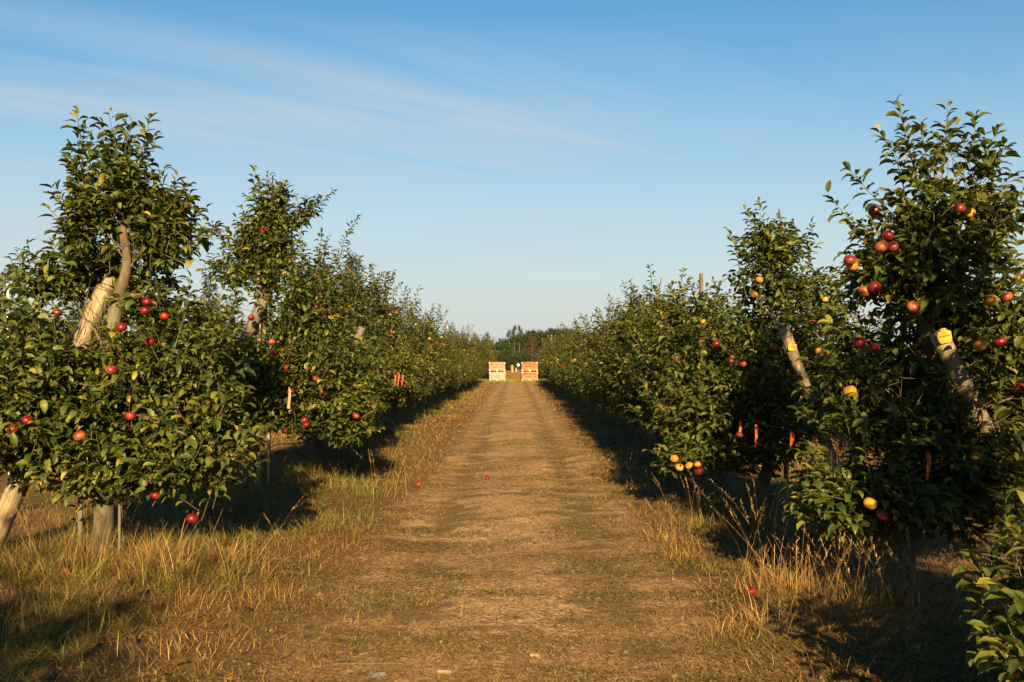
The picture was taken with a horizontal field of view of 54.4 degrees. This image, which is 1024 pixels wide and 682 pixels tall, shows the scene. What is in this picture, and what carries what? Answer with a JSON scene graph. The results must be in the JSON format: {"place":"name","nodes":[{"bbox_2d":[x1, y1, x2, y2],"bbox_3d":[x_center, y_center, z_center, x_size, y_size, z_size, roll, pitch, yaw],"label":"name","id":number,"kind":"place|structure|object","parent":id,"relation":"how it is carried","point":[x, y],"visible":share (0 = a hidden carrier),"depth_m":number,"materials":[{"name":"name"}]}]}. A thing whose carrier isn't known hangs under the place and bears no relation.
{"place":"outdoors","nodes":[
{"label":"outdoors","id":0,"kind":"place"},
{"bbox_2d":[248,383,751,681],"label":"path","id":1,"kind":"structure","parent":0,"point":[513,505],"depth_m":6.79,"materials":[{"name":"brown soil"}]},
{"bbox_2d":[312,663,403,667],"bbox_3d":[-0.771,1.621,4.995,0.457,0.024,0.063,0,-1,-12],"label":"twig","id":2,"kind":"object","parent":1,"relation":"on","point":[352,664],"visible":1,"depth_m":5.01,"materials":[{"name":"brown wood"}]},
{"bbox_2d":[369,670,385,677],"bbox_3d":[-0.655,1.627,4.863,0.078,0.025,0.044,4,1,-28],"label":"wood chip","id":3,"kind":"object","parent":1,"relation":"on","point":[373,674],"visible":1,"depth_m":4.85,"materials":[{"name":"beige wood"}]},
{"bbox_2d":[437,669,451,673],"bbox_3d":[-0.329,1.609,4.848,0.073,0.020,0.031,3,3,-3],"label":"wood chip","id":4,"kind":"object","parent":1,"relation":"on","point":[439,671],"visible":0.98,"depth_m":4.84,"materials":[{"name":"beige wood"}]},
{"bbox_2d":[45,429,929,681],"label":"soil clods","id":5,"kind":"object","parent":1,"relation":"on","point":[389,616],"visible":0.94,"depth_m":6.40,"materials":[{"name":"brown soil"}]},
{"bbox_2d":[0,405,1023,681],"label":"straw litter","id":6,"kind":"object","parent":1,"relation":"on","point":[586,633],"visible":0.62,"depth_m":5.74,"materials":[{"name":"beige plant"}]},
{"bbox_2d":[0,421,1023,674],"bbox_3d":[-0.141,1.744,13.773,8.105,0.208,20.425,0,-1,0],"label":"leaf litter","id":7,"kind":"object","parent":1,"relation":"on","point":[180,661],"visible":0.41,"depth_m":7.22,"materials":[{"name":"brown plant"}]},
{"bbox_2d":[266,383,790,681],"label":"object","id":8,"kind":"object","parent":1,"relation":"on","point":[402,667],"visible":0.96,"depth_m":6.06,"materials":[{"name":"brown plant"}]},
{"bbox_2d":[530,652,540,657],"bbox_3d":[0.117,1.596,5.057,0.058,0.019,0.031,3,3,3],"label":"wood chip","id":9,"kind":"object","parent":1,"relation":"on","point":[532,654],"visible":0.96,"depth_m":5.04,"materials":[{"name":"beige wood"}]},
{"bbox_2d":[0,364,1023,681],"bbox_3d":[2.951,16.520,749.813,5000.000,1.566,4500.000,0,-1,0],"label":"ground","id":10,"kind":"structure","parent":0,"point":[398,500],"depth_m":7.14,"materials":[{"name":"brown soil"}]},
{"bbox_2d":[5,269,9,474],"bbox_3d":[-6.330,0.413,12.510,0.112,2.634,0.049,0,-1,0],"label":"sprinkler riser","id":11,"kind":"object","parent":10,"relation":"on","point":[6,283],"visible":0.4,"depth_m":12.53,"materials":[{"name":"black plastic"}]},
{"bbox_2d":[0,239,34,377],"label":"apple tree","id":12,"kind":"object","parent":10,"relation":"on","point":[2,280],"visible":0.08,"depth_m":13.88,"materials":[{"name":"green plant"}]},
{"bbox_2d":[0,272,117,550],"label":"leaning post","id":13,"kind":"object","parent":10,"relation":"on","point":[7,509],"visible":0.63,"depth_m":7.50,"materials":[{"name":"brown wood"}]},
{"bbox_2d":[0,287,96,287],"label":"trellis wire","id":14,"kind":"object","parent":13,"relation":"attached to","point":[51,287],"visible":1,"depth_m":7.47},
{"bbox_2d":[57,567,70,577],"bbox_3d":[-2.959,1.538,6.577,0.083,0.087,0.080,0,-1,6],"label":"fallen apple","id":15,"kind":"object","parent":10,"relation":"on","point":[64,572],"visible":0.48,"depth_m":6.55,"materials":[{"name":"red food"}]},
{"bbox_2d":[78,241,84,544],"bbox_3d":[-3.355,0.498,7.755,0.032,2.616,0.047,0,-1,-20],"label":"square stake","id":16,"kind":"object","parent":10,"relation":"on","point":[80,521],"depth_m":7.72,"materials":[{"name":"grey wood"}]},
{"bbox_2d":[51,294,129,345],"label":"apple tree","id":17,"kind":"object","parent":10,"relation":"on","point":[70,314],"visible":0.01,"depth_m":16.44,"materials":[{"name":"green plant"}]},
{"bbox_2d":[118,486,120,563],"bbox_3d":[-2.755,1.211,6.987,0.018,1.100,0.027,0,-1,-20],"label":"square stake","id":18,"kind":"object","parent":10,"relation":"on","point":[119,523],"visible":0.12,"depth_m":6.98,"materials":[{"name":"grey wood"}]},
{"bbox_2d":[0,106,277,561],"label":"apple tree","id":19,"kind":"object","parent":10,"relation":"on","point":[97,403],"visible":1,"depth_m":6.95,"materials":[{"name":"green plant"}]},
{"bbox_2d":[138,287,190,392],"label":"apple tree","id":20,"kind":"object","parent":10,"relation":"on","point":[171,317],"depth_m":20.40,"materials":[{"name":"green plant"}]},
{"bbox_2d":[185,271,222,350],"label":"apple tree","id":21,"kind":"object","parent":10,"relation":"on","point":[207,285],"visible":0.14,"depth_m":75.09,"materials":[{"name":"green plant"}]},
{"bbox_2d":[183,282,243,354],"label":"apple tree","id":22,"kind":"object","parent":10,"relation":"on","point":[219,309],"visible":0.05,"depth_m":24.05,"materials":[{"name":"green plant"}]},
{"bbox_2d":[229,297,267,370],"bbox_3d":[-3.382,0.682,11.478,1.402,2.355,0.151,-1,-1,26],"label":"leaning post","id":23,"kind":"object","parent":10,"relation":"on","point":[256,311],"visible":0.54,"depth_m":11.22,"materials":[{"name":"grey wood"}]},
{"bbox_2d":[256,266,260,487],"bbox_3d":[-2.876,0.479,11.304,0.040,2.777,0.058,0,-1,-20],"label":"square stake","id":24,"kind":"object","parent":10,"relation":"on","point":[258,421],"visible":0.37,"depth_m":11.29,"materials":[{"name":"brown wood"}]},
{"bbox_2d":[267,172,274,484],"bbox_3d":[-2.809,-0.127,11.612,0.085,3.699,0.042,0,-1,14],"label":"sprinkler riser","id":25,"kind":"object","parent":10,"relation":"on","point":[268,450],"visible":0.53,"depth_m":11.58,"materials":[{"name":"plastic"}]},
{"bbox_2d":[184,165,390,487],"bbox_3d":[-2.606,-0.153,11.454,2.525,3.764,2.166,0,-1,0],"label":"apple tree","id":26,"kind":"object","parent":10,"relation":"on","point":[326,395],"visible":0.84,"depth_m":11.20,"materials":[{"name":"green plant"}]},
{"bbox_2d":[287,387,290,408],"bbox_3d":[-2.328,0.593,10.399,0.038,0.225,0.016,0,-1,-21],"label":"ribbon","id":27,"kind":"object","parent":26,"relation":"hanging from","point":[289,398],"visible":1,"depth_m":10.40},
{"bbox_2d":[267,214,396,462],"bbox_3d":[-2.719,-0.009,14.446,2.117,3.626,3.133,0,-1,21],"label":"apple tree","id":28,"kind":"object","parent":10,"relation":"on","point":[377,373],"visible":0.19,"depth_m":14.27,"materials":[{"name":"green plant"}]},
{"bbox_2d":[301,325,365,444],"bbox_3d":[-3.124,0.862,17.148,1.284,2.251,0.147,0,-1,15],"label":"leaning post","id":29,"kind":"object","parent":10,"relation":"on","point":[360,330],"visible":0.17,"depth_m":16.99,"materials":[{"name":"grey wood"}]},
{"bbox_2d":[341,250,365,313],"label":"apple tree","id":30,"kind":"object","parent":10,"relation":"on","point":[350,259],"visible":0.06,"depth_m":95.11,"materials":[{"name":"green plant"}]},
{"bbox_2d":[315,244,401,414],"bbox_3d":[-2.924,0.004,17.813,1.989,3.697,3.248,0,-1,0],"label":"apple tree","id":31,"kind":"object","parent":10,"relation":"on","point":[353,299],"visible":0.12,"depth_m":17.64,"materials":[{"name":"green plant"}]},
{"bbox_2d":[350,257,420,427],"bbox_3d":[-2.985,0.049,21.058,2.228,3.723,3.250,0,-1,0],"label":"apple tree","id":32,"kind":"object","parent":10,"relation":"on","point":[388,342],"visible":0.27,"depth_m":21.11,"materials":[{"name":"green plant"}]},
{"bbox_2d":[367,285,435,420],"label":"apple tree","id":33,"kind":"object","parent":10,"relation":"on","point":[421,387],"visible":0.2,"depth_m":24.59,"materials":[{"name":"green plant"}]},
{"bbox_2d":[394,299,448,412],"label":"apple tree","id":34,"kind":"object","parent":10,"relation":"on","point":[410,332],"visible":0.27,"depth_m":27.88,"materials":[{"name":"green plant"}]},
{"bbox_2d":[399,299,452,404],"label":"apple tree","id":35,"kind":"object","parent":10,"relation":"on","point":[425,326],"visible":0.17,"depth_m":31.64,"materials":[{"name":"green plant"}]},
{"bbox_2d":[409,301,461,402],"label":"apple tree","id":36,"kind":"object","parent":10,"relation":"on","point":[454,363],"visible":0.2,"depth_m":35.08,"materials":[{"name":"green plant"}]},
{"bbox_2d":[431,323,461,399],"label":"apple tree","id":37,"kind":"object","parent":10,"relation":"on","point":[455,382],"visible":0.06,"depth_m":38.40,"materials":[{"name":"green plant"}]},
{"bbox_2d":[438,330,464,396],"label":"apple tree","id":38,"kind":"object","parent":10,"relation":"on","point":[459,376],"visible":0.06,"depth_m":41.75,"materials":[{"name":"green plant"}]},
{"bbox_2d":[441,326,472,394],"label":"apple tree","id":39,"kind":"object","parent":10,"relation":"on","point":[464,373],"visible":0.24,"depth_m":44.82,"materials":[{"name":"green plant"}]},
{"bbox_2d":[441,325,474,392],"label":"apple tree","id":40,"kind":"object","parent":10,"relation":"on","point":[467,364],"visible":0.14,"depth_m":48.62,"materials":[{"name":"green plant"}]},
{"bbox_2d":[447,321,480,389],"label":"apple tree","id":41,"kind":"object","parent":10,"relation":"on","point":[466,345],"visible":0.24,"depth_m":52.20,"materials":[{"name":"green plant"}]},
{"bbox_2d":[455,331,481,387],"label":"apple tree","id":42,"kind":"object","parent":10,"relation":"on","point":[477,367],"visible":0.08,"depth_m":55.67,"materials":[{"name":"green plant"}]},
{"bbox_2d":[204,391,435,477],"bbox_3d":[-2.796,1.907,39.080,0.113,0.140,61.800,0,-1,0],"label":"irrigation hose","id":43,"kind":"object","parent":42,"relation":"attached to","point":[295,443],"visible":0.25,"depth_m":12.84,"materials":[{"name":"black plastic"}]},
{"bbox_2d":[457,331,482,385],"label":"apple tree","id":44,"kind":"object","parent":10,"relation":"on","point":[474,355],"visible":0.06,"depth_m":62.74,"materials":[{"name":"green plant"}]},
{"bbox_2d":[458,334,482,386],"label":"apple tree","id":45,"kind":"object","parent":10,"relation":"on","point":[477,373],"visible":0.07,"depth_m":58.92,"materials":[{"name":"green plant"}]},
{"bbox_2d":[467,334,486,382],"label":"apple tree","id":46,"kind":"object","parent":10,"relation":"on","point":[484,366],"visible":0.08,"depth_m":69.30,"materials":[{"name":"green plant"}]},
{"bbox_2d":[472,335,490,378],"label":"apple tree","id":47,"kind":"object","parent":10,"relation":"on","point":[484,359],"visible":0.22,"depth_m":79.97,"materials":[{"name":"green plant"}]},
{"bbox_2d":[472,331,491,377],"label":"apple tree","id":48,"kind":"object","parent":10,"relation":"on","point":[484,345],"visible":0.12,"depth_m":87.12,"materials":[{"name":"green plant"}]},
{"bbox_2d":[474,341,497,377],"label":"apple tree","id":49,"kind":"object","parent":10,"relation":"on","point":[487,354],"visible":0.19,"depth_m":83.01,"materials":[{"name":"green plant"}]},
{"bbox_2d":[486,339,498,361],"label":"apple tree","id":50,"kind":"object","parent":10,"relation":"on","point":[492,346],"visible":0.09,"depth_m":110.83,"materials":[{"name":"green plant"}]},
{"bbox_2d":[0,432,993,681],"bbox_3d":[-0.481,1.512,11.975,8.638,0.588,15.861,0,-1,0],"label":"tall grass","id":51,"kind":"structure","parent":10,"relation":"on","point":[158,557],"depth_m":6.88,"materials":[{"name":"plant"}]},
{"bbox_2d":[0,436,993,681],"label":"ground weeds","id":52,"kind":"object","parent":10,"relation":"on","point":[554,641],"visible":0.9,"depth_m":6.33,"materials":[{"name":"green plant"}]},
{"bbox_2d":[489,372,505,380],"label":"fruit bin","id":53,"kind":"object","parent":10,"relation":"on","point":[493,376],"visible":0.89,"depth_m":74.47,"materials":[{"name":"brown wood"}]},
{"bbox_2d":[489,362,504,371],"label":"fruit bin","id":54,"kind":"object","parent":53,"relation":"on","point":[496,366],"visible":1,"depth_m":74.46,"materials":[{"name":"beige wood"}]},
{"bbox_2d":[494,342,512,359],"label":"broadleaf tree","id":55,"kind":"object","parent":10,"relation":"on","point":[502,346],"visible":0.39,"depth_m":188.46,"materials":[{"name":"green plant"}]},
{"bbox_2d":[495,349,516,364],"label":"broadleaf tree","id":56,"kind":"object","parent":10,"relation":"on","point":[503,353],"visible":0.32,"depth_m":111.44,"materials":[{"name":"green plant"}]},
{"bbox_2d":[505,328,512,350],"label":"poplar tree","id":57,"kind":"object","parent":10,"relation":"on","point":[509,336],"visible":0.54,"depth_m":207.95,"materials":[{"name":"green plant"}]},
{"bbox_2d":[496,337,525,351],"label":"broadleaf tree","id":58,"kind":"object","parent":10,"relation":"on","point":[501,340],"visible":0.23,"depth_m":214.25,"materials":[{"name":"green plant"}]},
{"bbox_2d":[0,440,1022,616],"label":"seed stalks","id":59,"kind":"object","parent":10,"relation":"on","point":[923,554],"visible":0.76,"depth_m":6.21,"materials":[{"name":"beige plant"}]},
{"bbox_2d":[501,353,522,369],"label":"broadleaf tree","id":60,"kind":"object","parent":10,"relation":"on","point":[509,359],"visible":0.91,"depth_m":107.44,"materials":[{"name":"green plant"}]},
{"bbox_2d":[510,325,517,353],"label":"poplar tree","id":61,"kind":"object","parent":10,"relation":"on","point":[513,339],"visible":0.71,"depth_m":209.91,"materials":[{"name":"green plant"}]},
{"bbox_2d":[515,325,523,361],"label":"poplar tree","id":62,"kind":"object","parent":10,"relation":"on","point":[519,339],"visible":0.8,"depth_m":211.89,"materials":[{"name":"green plant"}]},
{"bbox_2d":[507,351,535,369],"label":"broadleaf tree","id":63,"kind":"object","parent":10,"relation":"on","point":[526,358],"visible":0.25,"depth_m":110.63,"materials":[{"name":"green plant"}]},
{"bbox_2d":[513,330,539,360],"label":"broadleaf tree","id":64,"kind":"object","parent":10,"relation":"on","point":[525,337],"visible":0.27,"depth_m":223.43,"materials":[{"name":"green plant"}]},
{"bbox_2d":[522,372,537,380],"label":"fruit bin","id":65,"kind":"object","parent":10,"relation":"on","point":[526,376],"visible":0.95,"depth_m":74.46,"materials":[{"name":"brown wood"}]},
{"bbox_2d":[522,362,537,371],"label":"fruit bin","id":66,"kind":"object","parent":65,"relation":"on","point":[529,366],"visible":1,"depth_m":74.46,"materials":[{"name":"orange wood"}]},
{"bbox_2d":[522,333,540,361],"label":"dead conifer","id":67,"kind":"object","parent":10,"relation":"on","point":[532,346],"visible":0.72,"depth_m":157.85,"materials":[{"name":"brown plant"}]},
{"bbox_2d":[526,328,543,361],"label":"broadleaf tree","id":68,"kind":"object","parent":10,"relation":"on","point":[531,332],"visible":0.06,"depth_m":231.01,"materials":[{"name":"green plant"}]},
{"bbox_2d":[536,345,548,373],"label":"apple tree","id":69,"kind":"object","parent":10,"relation":"on","point":[541,360],"visible":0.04,"depth_m":80.33,"materials":[{"name":"green plant"}]},
{"bbox_2d":[534,327,554,354],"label":"broadleaf tree","id":70,"kind":"object","parent":10,"relation":"on","point":[542,336],"visible":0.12,"depth_m":222.93,"materials":[{"name":"green plant"}]},
{"bbox_2d":[536,334,560,386],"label":"apple tree","id":71,"kind":"object","parent":10,"relation":"on","point":[546,365],"visible":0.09,"depth_m":58.28,"materials":[{"name":"green plant"}]},
{"bbox_2d":[541,334,560,388],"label":"apple tree","id":72,"kind":"object","parent":10,"relation":"on","point":[546,368],"visible":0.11,"depth_m":54.46,"materials":[{"name":"green plant"}]},
{"bbox_2d":[540,327,564,341],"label":"broadleaf tree","id":73,"kind":"object","parent":10,"relation":"on","point":[550,333],"visible":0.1,"depth_m":220.00,"materials":[{"name":"green plant"}]},
{"bbox_2d":[543,328,574,390],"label":"apple tree","id":74,"kind":"object","parent":10,"relation":"on","point":[552,360],"visible":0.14,"depth_m":51.12,"materials":[{"name":"green plant"}]},
{"bbox_2d":[548,333,573,391],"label":"apple tree","id":75,"kind":"object","parent":10,"relation":"on","point":[556,358],"visible":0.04,"depth_m":47.73,"materials":[{"name":"green plant"}]},
{"bbox_2d":[553,339,576,397],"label":"apple tree","id":76,"kind":"object","parent":10,"relation":"on","point":[562,384],"visible":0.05,"depth_m":40.83,"materials":[{"name":"green plant"}]},
{"bbox_2d":[549,322,581,395],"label":"apple tree","id":77,"kind":"object","parent":10,"relation":"on","point":[564,343],"visible":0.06,"depth_m":44.23,"materials":[{"name":"green plant"}]},
{"bbox_2d":[553,320,588,401],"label":"apple tree","id":78,"kind":"object","parent":10,"relation":"on","point":[563,369],"visible":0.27,"depth_m":37.30,"materials":[{"name":"green plant"}]},
{"bbox_2d":[567,326,592,403],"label":"apple tree","id":79,"kind":"object","parent":10,"relation":"on","point":[575,352],"visible":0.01,"depth_m":34.04,"materials":[{"name":"green plant"}]},
{"bbox_2d":[563,313,606,409],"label":"apple tree","id":80,"kind":"object","parent":10,"relation":"on","point":[595,404],"visible":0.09,"depth_m":30.43,"materials":[{"name":"green plant"}]},
{"bbox_2d":[567,306,614,416],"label":"apple tree","id":81,"kind":"object","parent":10,"relation":"on","point":[590,349],"visible":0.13,"depth_m":27.13,"materials":[{"name":"green plant"}]},
{"bbox_2d":[574,297,639,423],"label":"apple tree","id":82,"kind":"object","parent":10,"relation":"on","point":[586,370],"visible":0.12,"depth_m":23.58,"materials":[{"name":"green plant"}]},
{"bbox_2d":[587,289,652,433],"bbox_3d":[2.485,0.419,20.208,1.927,3.038,3.131,0,-1,0],"label":"apple tree","id":83,"kind":"object","parent":10,"relation":"on","point":[608,366],"visible":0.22,"depth_m":19.93,"materials":[{"name":"green plant"}]},
{"bbox_2d":[603,264,698,447],"bbox_3d":[2.497,0.252,16.882,1.912,3.262,3.152,0,-1,0],"label":"apple tree","id":84,"kind":"object","parent":10,"relation":"on","point":[625,383],"visible":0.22,"depth_m":16.41,"materials":[{"name":"green plant"}]},
{"bbox_2d":[621,276,771,471],"bbox_3d":[2.446,0.464,13.338,1.947,2.680,3.250,0,-1,0],"label":"apple tree","id":85,"kind":"object","parent":10,"relation":"on","point":[671,341],"visible":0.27,"depth_m":12.89,"materials":[{"name":"green plant"}]},
{"bbox_2d":[699,273,703,475],"bbox_3d":[2.473,0.531,12.982,0.042,2.836,0.061,0,-1,-20],"label":"square stake","id":86,"kind":"object","parent":10,"relation":"on","point":[700,283],"visible":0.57,"depth_m":12.99,"materials":[{"name":"grey wood"}]},
{"bbox_2d":[745,587,757,596],"bbox_3d":[1.517,1.597,6.314,0.081,0.078,0.078,-1,-1,28],"label":"fallen apple","id":87,"kind":"object","parent":10,"relation":"on","point":[752,590],"visible":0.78,"depth_m":6.29,"materials":[{"name":"red food"}]},
{"bbox_2d":[638,197,866,509],"bbox_3d":[2.422,0.149,9.883,2.410,3.146,1.922,0,-1,0],"label":"apple tree","id":88,"kind":"object","parent":10,"relation":"on","point":[731,392],"visible":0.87,"depth_m":9.61,"materials":[{"name":"green plant"}]},
{"bbox_2d":[783,264,788,505],"bbox_3d":[2.746,0.392,9.983,0.042,2.919,0.061,0,-1,-20],"label":"square stake","id":89,"kind":"object","parent":10,"relation":"on","point":[786,472],"depth_m":9.95,"materials":[{"name":"brown wood"}]},
{"bbox_2d":[679,404,1023,471],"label":"trellis wire","id":90,"kind":"object","parent":89,"relation":"attached to","point":[900,449],"visible":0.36,"depth_m":5.88,"materials":[{"name":"grey metal"}]},
{"bbox_2d":[754,425,758,447],"bbox_3d":[2.181,0.846,8.879,0.023,0.206,0.048,-1,-2,43],"label":"ribbon","id":91,"kind":"object","parent":90,"relation":"hanging from","point":[756,432],"visible":1,"depth_m":8.88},
{"bbox_2d":[790,431,794,447],"bbox_3d":[2.301,0.810,8.180,0.027,0.137,0.060,-1,-2,43],"label":"ribbon","id":92,"kind":"object","parent":90,"relation":"hanging from","point":[792,434],"visible":1,"depth_m":8.18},
{"bbox_2d":[837,440,841,455],"bbox_3d":[2.367,0.774,7.179,0.048,0.132,0.021,1,-1,-35],"label":"ribbon","id":93,"kind":"object","parent":90,"relation":"hanging from","point":[839,450],"visible":0.59,"depth_m":7.17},
{"bbox_2d":[773,308,838,411],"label":"apple tree","id":94,"kind":"object","parent":10,"relation":"on","point":[822,340],"visible":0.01,"depth_m":22.41,"materials":[{"name":"green plant"}]},
{"bbox_2d":[778,325,836,465],"bbox_3d":[2.992,0.835,9.675,0.997,1.973,0.124,1,-1,-26],"label":"leaning post","id":95,"kind":"object","parent":10,"relation":"on","point":[793,356],"visible":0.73,"depth_m":9.52,"materials":[{"name":"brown wood"}]},
{"bbox_2d":[788,342,796,350],"bbox_3d":[2.667,0.052,9.465,0.080,0.082,0.005,3,3,0],"label":"name tag","id":96,"kind":"object","parent":95,"relation":"attached to","point":[792,347],"visible":1,"depth_m":9.46,"materials":[{"name":"yellow"}]},
{"bbox_2d":[816,306,896,406],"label":"apple tree","id":97,"kind":"object","parent":10,"relation":"on","point":[879,329],"visible":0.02,"depth_m":18.91,"materials":[{"name":"green plant"}]},
{"bbox_2d":[775,94,1023,592],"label":"apple tree","id":98,"kind":"object","parent":10,"relation":"on","point":[920,408],"visible":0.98,"depth_m":6.20,"materials":[{"name":"green plant"}]},
{"bbox_2d":[926,452,930,479],"bbox_3d":[2.546,0.762,6.079,0.049,0.172,0.022,1,-2,-40],"label":"ribbon","id":99,"kind":"object","parent":98,"relation":"attached to","point":[928,455],"visible":0.85,"depth_m":6.08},
{"bbox_2d":[909,453,915,586],"bbox_3d":[2.598,1.203,6.466,0.034,1.179,0.050,0,-1,-20],"label":"square stake","id":100,"kind":"object","parent":10,"relation":"on","point":[912,552],"visible":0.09,"depth_m":6.45,"materials":[{"name":"grey wood"}]},
{"bbox_2d":[929,328,1019,505],"bbox_3d":[3.200,0.860,6.449,1.325,1.874,0.129,1,-1,-26],"label":"leaning post","id":101,"kind":"object","parent":10,"relation":"on","point":[948,349],"visible":0.47,"depth_m":6.23,"materials":[{"name":"grey wood"}]},
{"bbox_2d":[937,328,951,343],"bbox_3d":[2.662,-0.033,6.130,0.088,0.091,0.006,-12,3,0],"label":"name tag","id":102,"kind":"object","parent":101,"relation":"attached to","point":[944,336],"visible":1,"depth_m":6.13,"materials":[{"name":"yellow"}]},
{"bbox_2d":[951,488,1023,681],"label":"apple tree","id":103,"kind":"object","parent":10,"relation":"on","point":[993,645],"visible":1,"depth_m":3.33,"materials":[{"name":"green plant"}]},
{"bbox_2d":[0,0,1023,361],"label":"sky","id":104,"kind":"structure","parent":0,"point":[512,162],"materials":[{"name":"blue"}]},
{"bbox_2d":[473,378,554,382],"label":"lane grass","id":105,"kind":"structure","parent":0,"point":[506,381],"depth_m":72.73,"materials":[{"name":"plant"}]},
{"bbox_2d":[500,370,531,379],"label":"path grass","id":106,"kind":"structure","parent":0,"point":[510,374],"depth_m":93.03,"materials":[{"name":"beige plant"}]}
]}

